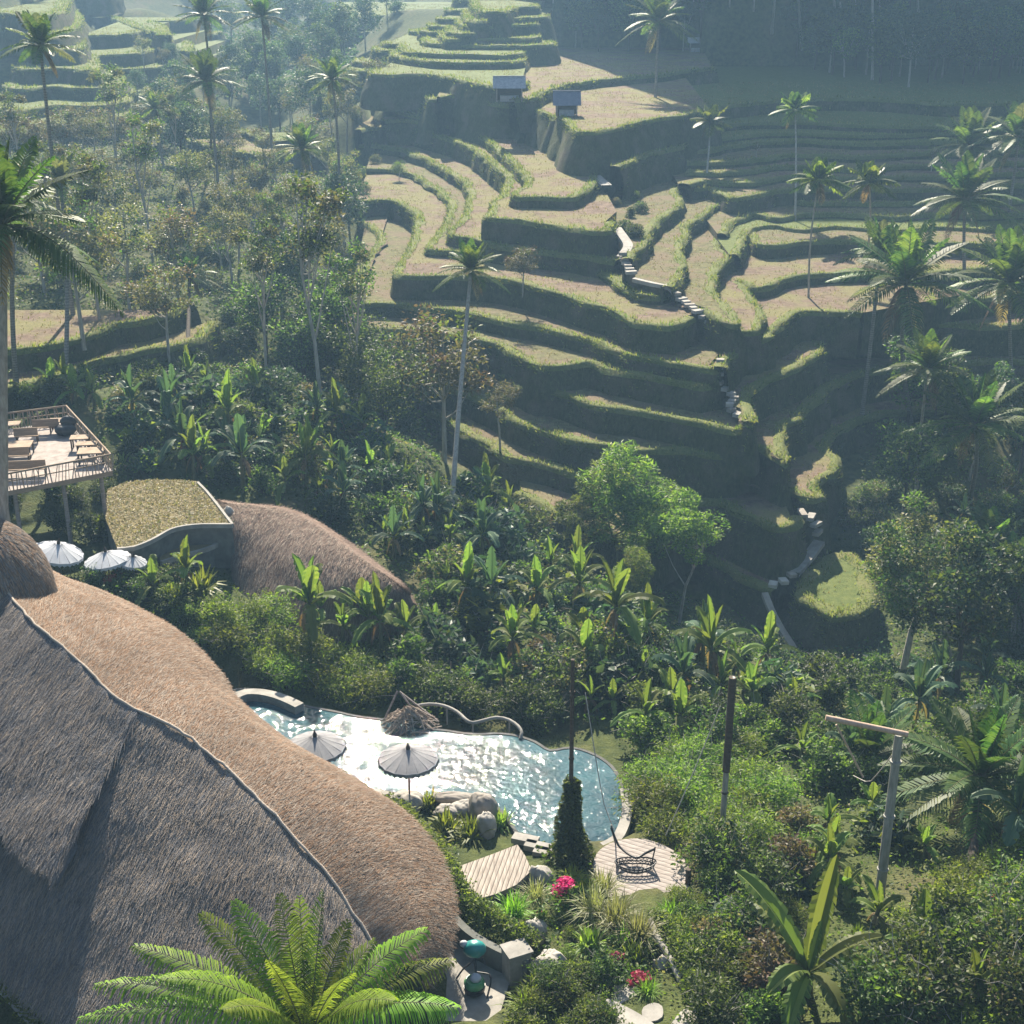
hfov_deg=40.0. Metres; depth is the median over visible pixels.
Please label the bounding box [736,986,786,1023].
shrub
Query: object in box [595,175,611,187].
path
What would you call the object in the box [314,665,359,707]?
shrub
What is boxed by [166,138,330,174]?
rice terrace
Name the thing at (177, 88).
tree
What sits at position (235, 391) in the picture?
shrub
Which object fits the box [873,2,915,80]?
tree
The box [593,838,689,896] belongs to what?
round deck
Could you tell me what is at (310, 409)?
shrub
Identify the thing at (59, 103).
rice terrace
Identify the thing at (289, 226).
shrub
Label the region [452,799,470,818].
rock
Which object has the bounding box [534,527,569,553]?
shrub
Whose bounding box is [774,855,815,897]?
shrub
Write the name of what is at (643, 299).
rice terrace
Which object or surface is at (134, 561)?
parasol
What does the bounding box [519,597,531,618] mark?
banana plant
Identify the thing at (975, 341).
rice terrace
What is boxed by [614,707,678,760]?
shrub
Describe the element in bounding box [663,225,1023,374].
rice terrace
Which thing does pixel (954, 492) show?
shrub
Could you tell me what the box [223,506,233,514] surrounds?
stone pillar
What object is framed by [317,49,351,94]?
tree
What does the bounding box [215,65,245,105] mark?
tree
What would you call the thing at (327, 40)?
tree
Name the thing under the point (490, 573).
banana plant
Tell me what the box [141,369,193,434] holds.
banana plant
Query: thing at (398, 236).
rice terrace
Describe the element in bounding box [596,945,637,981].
flowering shrub
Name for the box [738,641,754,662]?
shrub
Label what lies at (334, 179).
tree
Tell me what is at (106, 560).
parasol
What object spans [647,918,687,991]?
driftwood rail
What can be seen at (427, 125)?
rice terrace
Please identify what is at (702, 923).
shrub
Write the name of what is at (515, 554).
shrub
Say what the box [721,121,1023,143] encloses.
rice terrace
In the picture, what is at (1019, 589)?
coconut palm
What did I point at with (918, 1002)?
banana plant
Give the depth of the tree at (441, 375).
105.31 m
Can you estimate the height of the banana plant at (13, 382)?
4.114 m
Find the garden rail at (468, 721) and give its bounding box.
[416,702,523,738]
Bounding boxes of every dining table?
[8,421,20,427]
[8,440,33,458]
[69,434,89,450]
[75,441,97,456]
[77,446,105,465]
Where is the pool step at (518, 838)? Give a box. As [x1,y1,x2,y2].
[511,832,539,845]
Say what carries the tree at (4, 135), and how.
on the ground at (738, 33)
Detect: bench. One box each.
[8,446,30,459]
[8,459,45,475]
[13,427,38,442]
[31,418,59,428]
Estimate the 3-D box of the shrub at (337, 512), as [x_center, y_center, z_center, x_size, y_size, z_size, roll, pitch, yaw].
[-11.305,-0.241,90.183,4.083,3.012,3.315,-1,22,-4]
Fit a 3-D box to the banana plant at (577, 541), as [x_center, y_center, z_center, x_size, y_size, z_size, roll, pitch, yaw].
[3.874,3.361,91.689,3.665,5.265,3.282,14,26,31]
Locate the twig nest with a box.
[379,691,441,735]
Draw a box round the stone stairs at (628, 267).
[618,251,637,274]
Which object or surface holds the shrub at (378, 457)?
on the ground at (738, 33)
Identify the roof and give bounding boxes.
[105,478,234,567]
[216,499,417,642]
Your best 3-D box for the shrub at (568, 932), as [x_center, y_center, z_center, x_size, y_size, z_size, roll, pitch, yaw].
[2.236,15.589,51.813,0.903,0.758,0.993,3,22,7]
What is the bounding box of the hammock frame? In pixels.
[610,825,655,863]
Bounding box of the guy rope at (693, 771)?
[666,706,720,834]
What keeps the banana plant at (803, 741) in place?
on the ground at (738, 33)
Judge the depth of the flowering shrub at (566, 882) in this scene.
53.37 m
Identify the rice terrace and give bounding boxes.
[0,0,125,41]
[0,9,113,59]
[0,39,229,102]
[0,48,230,123]
[0,54,241,153]
[7,297,201,372]
[8,320,225,411]
[9,30,208,86]
[27,22,169,65]
[88,16,203,63]
[152,124,294,151]
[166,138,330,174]
[176,31,225,65]
[305,31,369,49]
[310,49,349,64]
[311,92,419,119]
[321,87,421,151]
[328,77,446,144]
[338,179,387,348]
[339,2,451,32]
[346,67,370,80]
[351,58,385,67]
[355,115,617,265]
[355,205,725,410]
[357,174,697,360]
[358,143,622,277]
[359,63,530,125]
[360,317,714,416]
[366,154,672,321]
[369,47,529,72]
[380,34,529,68]
[381,117,599,208]
[409,29,560,65]
[415,382,751,498]
[417,29,541,49]
[424,407,661,499]
[427,24,477,49]
[435,15,543,39]
[437,92,555,152]
[443,8,558,46]
[450,0,544,37]
[484,374,746,482]
[509,47,719,132]
[512,480,807,596]
[545,78,722,188]
[606,179,1023,280]
[609,144,687,199]
[618,196,1023,305]
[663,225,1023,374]
[673,168,1023,200]
[685,156,1023,181]
[685,551,817,628]
[686,147,1023,171]
[692,66,1023,119]
[697,137,1023,160]
[699,205,1023,239]
[711,283,977,391]
[716,254,1023,374]
[717,218,1023,267]
[720,111,1011,137]
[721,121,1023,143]
[724,314,1023,476]
[738,392,1023,557]
[751,355,1023,515]
[783,550,880,658]
[861,287,1023,324]
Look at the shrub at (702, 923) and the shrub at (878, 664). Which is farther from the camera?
the shrub at (878, 664)
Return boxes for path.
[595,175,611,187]
[615,227,632,258]
[632,277,671,293]
[761,592,796,652]
[791,539,824,576]
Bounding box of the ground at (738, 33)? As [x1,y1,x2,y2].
[0,0,1023,1023]
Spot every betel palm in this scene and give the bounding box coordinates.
[690,103,732,172]
[768,90,821,220]
[786,156,851,297]
[836,159,900,256]
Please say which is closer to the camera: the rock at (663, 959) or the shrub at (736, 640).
the rock at (663, 959)
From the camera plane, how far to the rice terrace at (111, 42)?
265.51 m
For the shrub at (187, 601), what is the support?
on the ground at (738, 33)
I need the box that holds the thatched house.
[0,518,460,1023]
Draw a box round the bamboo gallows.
[825,715,908,895]
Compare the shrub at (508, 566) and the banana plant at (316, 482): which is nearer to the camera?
the shrub at (508, 566)
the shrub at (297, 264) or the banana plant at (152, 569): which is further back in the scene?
the shrub at (297, 264)
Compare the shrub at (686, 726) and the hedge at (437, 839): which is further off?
the shrub at (686, 726)
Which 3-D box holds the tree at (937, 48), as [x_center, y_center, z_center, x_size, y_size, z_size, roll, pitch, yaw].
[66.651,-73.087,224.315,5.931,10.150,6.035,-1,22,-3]
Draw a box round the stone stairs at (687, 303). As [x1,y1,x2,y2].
[671,291,705,323]
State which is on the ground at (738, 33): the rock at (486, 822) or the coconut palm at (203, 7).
the rock at (486, 822)
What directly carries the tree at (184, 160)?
on the ground at (738, 33)
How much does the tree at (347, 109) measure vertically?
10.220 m
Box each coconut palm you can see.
[0,9,88,314]
[0,135,125,522]
[10,166,62,385]
[29,153,98,388]
[132,90,174,170]
[163,250,222,337]
[171,48,246,213]
[174,0,233,151]
[232,0,290,178]
[269,123,334,237]
[304,56,363,236]
[433,238,510,520]
[615,0,699,96]
[770,0,775,34]
[800,689,936,800]
[825,218,993,424]
[833,215,923,415]
[871,0,873,79]
[873,328,974,488]
[873,696,1023,864]
[900,369,1023,503]
[910,150,1023,288]
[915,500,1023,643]
[919,105,1022,197]
[937,223,1023,413]
[965,101,1023,212]
[982,531,1023,642]
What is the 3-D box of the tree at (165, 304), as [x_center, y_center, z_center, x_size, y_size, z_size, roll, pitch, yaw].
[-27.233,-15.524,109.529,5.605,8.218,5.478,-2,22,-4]
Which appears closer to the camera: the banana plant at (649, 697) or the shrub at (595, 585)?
the banana plant at (649, 697)
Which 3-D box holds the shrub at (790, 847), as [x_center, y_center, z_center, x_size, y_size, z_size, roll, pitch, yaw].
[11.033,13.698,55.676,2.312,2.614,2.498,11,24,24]
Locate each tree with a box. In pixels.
[0,89,26,151]
[0,107,37,158]
[3,108,47,167]
[8,155,42,221]
[11,192,72,295]
[22,199,130,350]
[30,138,68,257]
[30,187,97,253]
[36,106,78,147]
[40,180,99,237]
[47,142,100,224]
[59,102,91,151]
[65,146,109,318]
[71,111,109,152]
[73,147,120,215]
[73,230,118,298]
[79,200,159,309]
[86,61,131,187]
[87,104,132,157]
[87,118,113,155]
[87,170,144,256]
[110,138,151,196]
[121,260,197,362]
[122,109,164,262]
[124,161,162,206]
[125,68,146,99]
[129,101,166,158]
[133,35,151,71]
[138,77,175,141]
[142,198,216,298]
[143,86,171,148]
[153,83,189,143]
[154,88,180,176]
[156,47,170,74]
[156,74,179,125]
[158,101,198,163]
[159,88,210,159]
[161,59,198,96]
[162,41,181,72]
[168,148,213,211]
[168,152,214,221]
[174,54,189,74]
[176,96,204,147]
[197,100,235,163]
[198,78,218,98]
[199,148,225,188]
[199,211,237,274]
[204,175,267,268]
[205,106,246,166]
[206,138,246,208]
[209,206,250,289]
[213,40,244,95]
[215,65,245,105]
[218,0,244,41]
[219,127,246,151]
[225,214,289,372]
[227,271,295,355]
[229,50,268,94]
[231,161,272,204]
[234,33,257,60]
[234,165,272,229]
[235,24,270,53]
[240,70,275,125]
[241,1,268,28]
[244,38,268,77]
[245,188,270,239]
[245,224,317,323]
[246,28,267,42]
[246,158,272,181]
[247,125,277,164]
[254,146,293,188]
[254,183,291,300]
[255,54,283,97]
[256,1,286,39]
[257,40,289,77]
[258,39,291,73]
[259,181,299,232]
[263,76,293,131]
[266,311,330,387]
[271,0,300,24]
[272,24,313,77]
[272,266,367,384]
[273,170,320,225]
[274,22,299,61]
[276,17,303,32]
[276,85,308,124]
[276,297,333,380]
[279,84,299,123]
[279,219,337,291]
[282,170,352,400]
[284,32,310,70]
[285,65,327,130]
[289,114,324,170]
[292,175,323,227]
[294,53,321,97]
[295,0,324,20]
[296,0,322,42]
[302,322,382,388]
[303,16,320,39]
[304,21,340,78]
[309,2,348,54]
[311,220,348,285]
[313,136,336,181]
[313,272,371,324]
[315,168,369,257]
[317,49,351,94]
[318,96,341,141]
[318,236,379,400]
[321,0,359,60]
[321,339,383,400]
[322,173,368,246]
[326,87,363,151]
[326,149,369,216]
[337,329,418,425]
[338,4,360,55]
[339,68,363,99]
[339,311,392,367]
[348,0,383,49]
[352,363,410,432]
[361,56,396,78]
[378,0,401,20]
[383,302,494,463]
[391,160,405,174]
[393,338,446,425]
[478,377,521,451]
[502,245,540,296]
[554,479,618,565]
[562,0,589,47]
[563,0,597,48]
[571,439,671,564]
[608,0,643,51]
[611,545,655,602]
[631,0,666,52]
[634,475,697,577]
[639,0,681,50]
[648,487,730,625]
[669,1,698,50]
[752,139,762,155]
[777,0,817,56]
[796,25,827,69]
[809,6,861,74]
[810,2,856,72]
[828,22,867,76]
[838,0,877,69]
[845,7,870,67]
[850,4,885,74]
[859,488,974,673]
[860,0,895,9]
[862,9,914,83]
[866,5,893,72]
[868,416,942,514]
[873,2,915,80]
[879,0,909,69]
[883,332,955,424]
[887,6,943,86]
[889,36,919,76]
[899,516,1023,695]
[903,438,944,493]
[905,511,1023,621]
[913,561,997,671]
[914,5,966,70]
[914,21,949,82]
[922,355,973,428]
[925,10,961,79]
[927,141,941,171]
[927,346,966,415]
[928,1,971,74]
[932,22,960,77]
[952,425,997,480]
[970,360,1022,440]
[987,541,1023,640]
[996,378,1023,477]
[997,0,1023,75]
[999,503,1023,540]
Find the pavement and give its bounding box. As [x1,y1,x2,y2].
[445,940,508,1020]
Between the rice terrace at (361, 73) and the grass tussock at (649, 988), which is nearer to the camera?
the grass tussock at (649, 988)
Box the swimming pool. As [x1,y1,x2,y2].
[232,688,631,844]
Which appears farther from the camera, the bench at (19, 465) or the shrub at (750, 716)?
the bench at (19, 465)
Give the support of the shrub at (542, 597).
on the ground at (738, 33)
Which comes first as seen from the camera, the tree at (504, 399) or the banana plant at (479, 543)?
the banana plant at (479, 543)
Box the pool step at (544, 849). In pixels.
[532,845,553,857]
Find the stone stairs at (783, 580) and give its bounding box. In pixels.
[768,571,796,588]
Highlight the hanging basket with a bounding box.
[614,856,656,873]
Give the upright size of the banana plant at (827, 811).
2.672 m
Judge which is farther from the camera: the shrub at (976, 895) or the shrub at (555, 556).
the shrub at (555, 556)
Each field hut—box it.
[493,76,525,101]
[552,90,580,115]
[687,37,700,51]
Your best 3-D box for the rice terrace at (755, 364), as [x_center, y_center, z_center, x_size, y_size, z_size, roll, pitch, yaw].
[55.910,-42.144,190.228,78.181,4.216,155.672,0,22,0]
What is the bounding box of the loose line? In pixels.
[853,738,904,781]
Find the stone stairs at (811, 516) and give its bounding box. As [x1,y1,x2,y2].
[797,508,822,536]
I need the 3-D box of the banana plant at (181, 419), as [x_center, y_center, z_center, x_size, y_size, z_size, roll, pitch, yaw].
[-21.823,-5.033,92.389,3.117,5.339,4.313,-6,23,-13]
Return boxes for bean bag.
[54,416,76,435]
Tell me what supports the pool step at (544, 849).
on the ground at (738, 33)
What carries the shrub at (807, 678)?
on the ground at (738, 33)
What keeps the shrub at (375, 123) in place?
on the rice terrace at (508, 230)
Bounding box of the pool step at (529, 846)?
[523,840,550,851]
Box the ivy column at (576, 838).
[544,774,595,874]
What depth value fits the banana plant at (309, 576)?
73.59 m
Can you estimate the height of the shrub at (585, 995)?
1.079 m
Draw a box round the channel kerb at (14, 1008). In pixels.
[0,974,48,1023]
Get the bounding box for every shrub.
[8,494,23,505]
[14,380,44,408]
[38,374,71,405]
[40,482,81,504]
[42,265,71,290]
[43,509,81,536]
[57,483,92,511]
[68,364,98,395]
[69,512,107,546]
[78,562,106,586]
[84,477,116,505]
[91,456,125,483]
[95,570,140,593]
[103,396,142,423]
[107,379,145,410]
[109,567,139,589]
[111,438,143,460]
[118,410,170,447]
[120,278,160,309]
[121,575,150,601]
[125,258,156,280]
[125,445,158,473]
[126,356,168,379]
[133,369,160,405]
[135,564,170,592]
[142,584,184,617]
[148,366,174,396]
[149,580,182,601]
[156,401,183,424]
[157,559,184,586]
[159,247,188,262]
[162,358,205,385]
[166,602,198,624]
[171,183,192,202]
[171,430,213,457]
[172,367,221,411]
[173,580,194,599]
[178,228,195,241]
[179,587,239,633]
[182,596,203,607]
[184,234,216,258]
[185,619,215,645]
[187,261,225,293]
[191,347,209,371]
[193,403,220,440]
[198,198,215,212]
[198,616,253,656]
[200,363,236,386]
[206,372,250,406]
[208,361,226,374]
[209,243,236,263]
[211,399,257,414]
[214,299,251,325]
[214,376,257,408]
[215,389,265,428]
[219,458,247,482]
[219,606,269,647]
[220,407,269,443]
[221,326,249,354]
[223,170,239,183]
[229,593,272,631]
[231,358,267,383]
[232,291,259,312]
[233,319,261,339]
[234,378,288,416]
[236,435,261,458]
[238,440,279,468]
[240,642,288,680]
[243,587,285,617]
[246,371,304,412]
[247,463,279,495]
[247,618,293,657]
[253,408,295,444]
[254,591,301,636]
[262,651,317,691]
[264,359,308,395]
[269,624,338,666]
[272,215,295,234]
[272,429,300,458]
[274,442,322,481]
[276,341,328,367]
[278,405,314,431]
[283,255,307,269]
[289,377,321,410]
[294,651,345,697]
[295,632,348,674]
[299,20,311,30]
[300,436,324,456]
[303,488,366,530]
[305,401,326,421]
[313,381,361,432]
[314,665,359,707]
[316,641,374,681]
[336,256,356,275]
[337,448,418,497]
[338,663,399,710]
[342,153,354,161]
[348,109,362,119]
[348,655,388,688]
[349,419,394,455]
[350,395,375,428]
[353,491,391,521]
[357,166,365,179]
[358,180,371,192]
[364,446,384,462]
[368,153,381,163]
[371,118,380,127]
[374,395,404,420]
[380,478,431,527]
[380,655,420,702]
[382,460,432,500]
[382,522,416,554]
[383,450,417,475]
[385,1,406,13]
[386,630,430,666]
[387,407,425,436]
[393,676,435,706]
[404,470,451,496]
[407,496,444,527]
[407,655,449,695]
[407,661,467,717]
[408,601,468,641]
[411,520,446,553]
[414,528,476,586]
[415,480,455,522]
[415,576,448,606]
[420,621,481,668]
[441,555,497,587]
[443,467,491,508]
[443,577,475,612]
[444,494,473,519]
[446,664,483,690]
[447,678,485,713]
[448,600,481,631]
[449,682,507,731]
[451,529,477,552]
[451,644,501,695]
[452,495,476,529]
[454,496,529,532]
[458,475,499,507]
[458,572,524,634]
[460,527,485,552]
[464,554,534,602]
[474,513,529,554]
[483,622,515,652]
[486,674,555,726]
[492,485,506,509]
[496,560,517,574]
[497,539,545,568]
[500,656,541,685]
[501,1005,546,1023]
[508,645,544,677]
[508,699,557,736]
[510,556,531,594]
[510,665,550,699]
[512,499,555,538]
[517,985,554,1015]
[522,956,575,1000]
[525,581,551,607]
[527,622,559,655]
[528,863,601,924]
[529,603,565,636]
[529,687,569,728]
[530,638,598,706]
[533,624,580,686]
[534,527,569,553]
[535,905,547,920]
[540,547,561,567]
[541,584,569,610]
[548,906,571,925]
[549,963,589,1014]
[553,567,597,588]
[553,890,574,907]
[554,574,589,605]
[555,997,596,1023]
[557,942,576,960]
[560,954,598,992]
[562,924,583,940]
[564,614,633,666]
[567,582,630,624]
[571,985,605,1020]
[572,606,604,631]
[582,984,634,1023]
[583,638,668,708]
[583,947,633,998]
[586,571,625,593]
[594,603,657,645]
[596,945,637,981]
[604,641,649,676]
[609,953,664,998]
[610,197,621,206]
[611,769,693,824]
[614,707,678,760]
[614,749,666,806]
[617,219,632,232]
[621,678,672,720]
[624,223,647,238]
[625,206,635,217]
[625,587,653,620]
[626,599,641,616]
[629,189,639,200]
[631,607,667,632]
[631,618,658,642]
[632,200,649,212]
[634,726,709,772]
[635,629,683,653]
[635,798,685,845]
[638,643,672,675]
[639,744,719,809]
[650,640,678,677]
[650,758,720,815]
[656,717,712,750]
[661,739,720,786]
[663,883,696,906]
[666,686,726,732]
[668,908,694,931]
[669,896,702,918]
[670,799,743,861]
[670,809,757,870]
[674,663,700,680]
[677,618,699,628]
[677,960,752,1023]
[679,778,745,821]
[680,726,746,775]
[680,924,692,941]
[681,920,751,976]
[687,909,714,929]
[688,697,747,755]
[689,908,739,939]
[690,888,714,909]
[693,643,708,663]
[693,859,738,899]
[696,875,776,940]
[696,932,756,997]
[699,757,752,792]
[700,662,728,686]
[703,758,773,803]
[705,726,775,764]
[706,636,729,659]
[710,795,796,853]
[710,890,751,933]
[717,618,737,630]
[724,691,770,733]
[725,626,753,643]
[725,636,752,660]
[725,835,805,904]
[726,825,773,869]
[727,782,786,822]
[728,764,804,821]
[730,748,793,792]
[733,927,792,999]
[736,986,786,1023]
[737,920,796,981]
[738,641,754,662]
[738,714,789,756]
[744,685,776,711]
[744,927,774,950]
[747,634,762,643]
[748,660,815,710]
[751,632,786,653]
[752,678,820,744]
[754,643,804,667]
[757,653,819,699]
[766,825,818,880]
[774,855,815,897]
[775,797,824,837]
[778,892,809,925]
[786,713,840,756]
[792,732,863,794]
[792,827,826,855]
[797,650,842,690]
[801,649,844,667]
[813,671,850,708]
[816,940,956,1023]
[828,653,865,691]
[837,506,865,527]
[842,493,869,513]
[844,913,930,1023]
[845,800,896,846]
[848,747,910,800]
[849,660,869,687]
[852,480,882,507]
[853,668,904,698]
[857,521,891,555]
[858,505,884,525]
[858,651,896,686]
[861,472,888,499]
[863,641,901,672]
[864,679,893,703]
[864,807,921,853]
[865,916,993,1023]
[876,480,908,498]
[881,898,947,955]
[885,419,909,443]
[887,895,1021,994]
[891,668,914,690]
[895,652,924,672]
[900,867,981,931]
[903,718,952,772]
[913,427,955,454]
[920,854,993,897]
[922,646,956,671]
[923,651,938,677]
[931,972,1011,1023]
[934,479,972,506]
[934,700,976,736]
[939,742,976,795]
[943,671,962,692]
[947,848,995,879]
[958,884,992,914]
[961,677,1020,724]
[963,869,1023,979]
[965,498,1014,522]
[968,919,1023,1023]
[972,873,1022,909]
[973,868,1023,931]
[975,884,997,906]
[977,840,1023,884]
[978,485,1017,511]
[979,681,1023,719]
[981,849,1023,905]
[987,629,1023,670]
[989,655,1023,695]
[989,860,1023,888]
[991,818,1023,863]
[992,464,1023,496]
[998,607,1020,635]
[1001,710,1023,762]
[1005,430,1023,450]
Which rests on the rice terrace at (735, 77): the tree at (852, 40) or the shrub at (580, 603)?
the tree at (852, 40)
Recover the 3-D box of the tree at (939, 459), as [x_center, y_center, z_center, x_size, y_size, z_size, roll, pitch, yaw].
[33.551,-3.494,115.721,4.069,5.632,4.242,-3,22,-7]
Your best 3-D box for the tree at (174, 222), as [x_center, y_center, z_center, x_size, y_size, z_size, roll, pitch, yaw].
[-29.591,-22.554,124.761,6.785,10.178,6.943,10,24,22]
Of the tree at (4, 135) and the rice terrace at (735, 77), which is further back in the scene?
the rice terrace at (735, 77)
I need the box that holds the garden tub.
[463,973,485,996]
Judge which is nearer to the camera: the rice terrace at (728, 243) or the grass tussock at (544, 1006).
the grass tussock at (544, 1006)
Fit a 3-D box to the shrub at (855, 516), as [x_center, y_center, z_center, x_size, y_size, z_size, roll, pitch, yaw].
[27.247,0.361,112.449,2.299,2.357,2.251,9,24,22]
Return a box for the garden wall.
[454,912,529,984]
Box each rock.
[390,789,424,811]
[427,791,472,803]
[433,803,459,818]
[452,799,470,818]
[468,792,497,819]
[477,811,496,839]
[525,865,553,886]
[525,917,547,944]
[532,949,566,973]
[652,954,669,969]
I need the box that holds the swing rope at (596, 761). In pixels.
[585,692,614,830]
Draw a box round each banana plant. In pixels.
[8,369,19,385]
[33,357,67,403]
[44,351,77,390]
[53,363,86,407]
[76,368,115,408]
[102,363,160,423]
[134,554,173,605]
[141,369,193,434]
[141,391,196,438]
[153,363,190,398]
[155,397,204,466]
[162,534,201,584]
[163,414,218,480]
[177,344,205,380]
[182,420,234,477]
[192,360,218,382]
[194,384,215,414]
[196,368,251,446]
[201,413,274,492]
[209,412,248,459]
[242,357,275,394]
[247,413,281,445]
[247,424,272,451]
[272,454,305,504]
[274,415,327,488]
[275,553,356,641]
[294,380,338,424]
[294,415,337,477]
[305,472,337,496]
[311,580,336,626]
[313,420,330,439]
[316,433,353,463]
[316,609,336,633]
[317,377,362,437]
[317,601,361,644]
[319,439,368,491]
[320,452,346,488]
[320,460,372,506]
[320,470,335,490]
[335,445,362,475]
[340,577,368,613]
[343,581,397,643]
[345,393,388,431]
[351,571,416,655]
[352,440,396,489]
[364,505,424,560]
[368,513,389,544]
[370,609,394,634]
[379,443,398,472]
[384,599,429,651]
[388,507,423,549]
[402,459,416,475]
[402,473,439,521]
[410,470,467,526]
[410,517,438,552]
[421,602,447,628]
[426,509,465,549]
[433,559,462,589]
[435,541,487,606]
[458,497,504,559]
[470,546,526,611]
[471,531,492,559]
[474,451,514,503]
[486,653,528,693]
[488,604,550,669]
[494,480,529,519]
[515,555,556,607]
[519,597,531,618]
[519,604,556,643]
[536,535,571,581]
[542,524,604,579]
[547,545,610,604]
[560,607,610,650]
[560,618,609,676]
[572,557,665,645]
[574,675,608,713]
[577,653,598,690]
[592,677,626,714]
[610,678,672,726]
[617,582,670,644]
[632,649,657,672]
[652,631,715,708]
[652,667,694,713]
[663,678,705,740]
[671,594,753,689]
[682,599,733,669]
[695,650,744,709]
[716,658,777,706]
[718,643,740,677]
[726,671,748,698]
[734,854,884,1023]
[740,610,804,673]
[769,721,819,768]
[777,677,821,714]
[805,823,861,890]
[806,815,858,871]
[806,840,825,865]
[810,793,863,835]
[825,715,875,768]
[839,866,863,907]
[848,874,905,934]
[850,782,882,808]
[855,684,912,738]
[885,888,933,939]
[892,657,948,729]
[893,993,932,1023]
[904,824,939,862]
[907,639,971,700]
[910,657,958,716]
[945,493,973,517]
[948,948,1002,1006]
[963,631,1013,678]
[967,651,1008,695]
[967,683,1023,722]
[970,755,1023,846]
[976,622,1006,655]
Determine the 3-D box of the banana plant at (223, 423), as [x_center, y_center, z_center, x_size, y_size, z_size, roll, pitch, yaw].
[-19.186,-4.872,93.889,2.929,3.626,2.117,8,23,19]
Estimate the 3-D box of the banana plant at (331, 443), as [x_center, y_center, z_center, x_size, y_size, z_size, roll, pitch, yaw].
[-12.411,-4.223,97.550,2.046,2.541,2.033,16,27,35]
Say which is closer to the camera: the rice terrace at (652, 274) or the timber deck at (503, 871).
the timber deck at (503, 871)
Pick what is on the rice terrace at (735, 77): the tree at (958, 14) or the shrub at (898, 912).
the tree at (958, 14)
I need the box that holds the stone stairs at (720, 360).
[716,358,723,375]
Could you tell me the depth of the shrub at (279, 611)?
76.81 m
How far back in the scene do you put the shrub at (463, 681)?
71.59 m
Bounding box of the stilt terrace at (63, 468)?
[8,405,113,543]
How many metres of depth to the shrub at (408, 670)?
72.12 m
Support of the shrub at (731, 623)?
on the ground at (738, 33)
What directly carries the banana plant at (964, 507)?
on the ground at (738, 33)
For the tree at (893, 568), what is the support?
on the ground at (738, 33)
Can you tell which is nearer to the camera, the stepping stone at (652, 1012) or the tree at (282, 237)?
the stepping stone at (652, 1012)
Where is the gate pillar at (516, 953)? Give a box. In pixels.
[499,937,533,985]
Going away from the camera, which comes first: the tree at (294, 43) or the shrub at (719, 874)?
the shrub at (719, 874)
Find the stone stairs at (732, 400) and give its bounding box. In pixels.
[719,380,741,417]
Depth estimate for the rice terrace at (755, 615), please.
105.30 m
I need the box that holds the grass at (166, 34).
[0,0,1023,655]
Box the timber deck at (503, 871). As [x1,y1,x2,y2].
[460,845,529,905]
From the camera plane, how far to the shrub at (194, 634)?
72.96 m
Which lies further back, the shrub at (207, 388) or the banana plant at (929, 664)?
the shrub at (207, 388)
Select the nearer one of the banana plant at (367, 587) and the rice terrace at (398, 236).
the banana plant at (367, 587)
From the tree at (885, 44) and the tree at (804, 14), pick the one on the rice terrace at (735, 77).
the tree at (885, 44)
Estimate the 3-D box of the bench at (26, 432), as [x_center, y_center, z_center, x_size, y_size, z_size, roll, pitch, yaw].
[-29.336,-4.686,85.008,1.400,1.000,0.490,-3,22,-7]
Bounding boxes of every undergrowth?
[7,112,1022,487]
[60,499,1023,1023]
[91,347,1023,727]
[208,24,362,96]
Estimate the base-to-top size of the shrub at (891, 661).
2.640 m
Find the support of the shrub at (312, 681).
on the ground at (738, 33)
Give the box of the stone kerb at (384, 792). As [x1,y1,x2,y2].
[369,787,391,797]
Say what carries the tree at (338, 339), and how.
on the ground at (738, 33)
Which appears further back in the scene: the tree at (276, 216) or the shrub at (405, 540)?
the tree at (276, 216)
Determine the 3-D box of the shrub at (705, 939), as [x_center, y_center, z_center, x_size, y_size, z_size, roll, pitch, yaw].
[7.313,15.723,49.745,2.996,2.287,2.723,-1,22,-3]
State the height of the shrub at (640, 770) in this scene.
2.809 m
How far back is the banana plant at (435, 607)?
79.14 m
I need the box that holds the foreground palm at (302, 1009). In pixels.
[76,889,460,1023]
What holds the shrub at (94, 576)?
on the ground at (738, 33)
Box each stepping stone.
[606,999,653,1023]
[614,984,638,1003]
[642,1003,662,1021]
[671,1009,697,1023]
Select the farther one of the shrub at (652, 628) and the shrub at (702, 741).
the shrub at (652, 628)
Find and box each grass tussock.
[143,580,189,615]
[176,563,227,604]
[417,787,443,816]
[426,806,466,841]
[444,813,493,848]
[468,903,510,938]
[487,886,538,922]
[491,982,547,1014]
[495,807,514,835]
[505,968,543,997]
[513,874,558,916]
[522,990,555,1023]
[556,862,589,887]
[560,880,626,937]
[565,924,613,964]
[567,874,603,903]
[570,885,656,946]
[582,865,633,905]
[605,901,674,964]
[606,920,645,953]
[607,933,623,950]
[618,936,657,973]
[628,973,663,1002]
[630,935,656,955]
[652,898,682,917]
[677,911,695,929]
[839,922,869,939]
[913,821,932,843]
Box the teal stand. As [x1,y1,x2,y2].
[456,939,491,997]
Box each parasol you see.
[36,539,83,574]
[84,546,130,573]
[120,551,146,574]
[290,730,346,761]
[378,742,438,793]
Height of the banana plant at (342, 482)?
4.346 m
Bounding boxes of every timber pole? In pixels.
[568,659,574,863]
[720,676,735,824]
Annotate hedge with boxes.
[0,975,58,1023]
[382,792,457,870]
[442,854,542,957]
[646,905,711,1005]
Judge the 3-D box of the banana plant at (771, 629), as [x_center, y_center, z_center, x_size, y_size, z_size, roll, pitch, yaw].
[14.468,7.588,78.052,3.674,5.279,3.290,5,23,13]

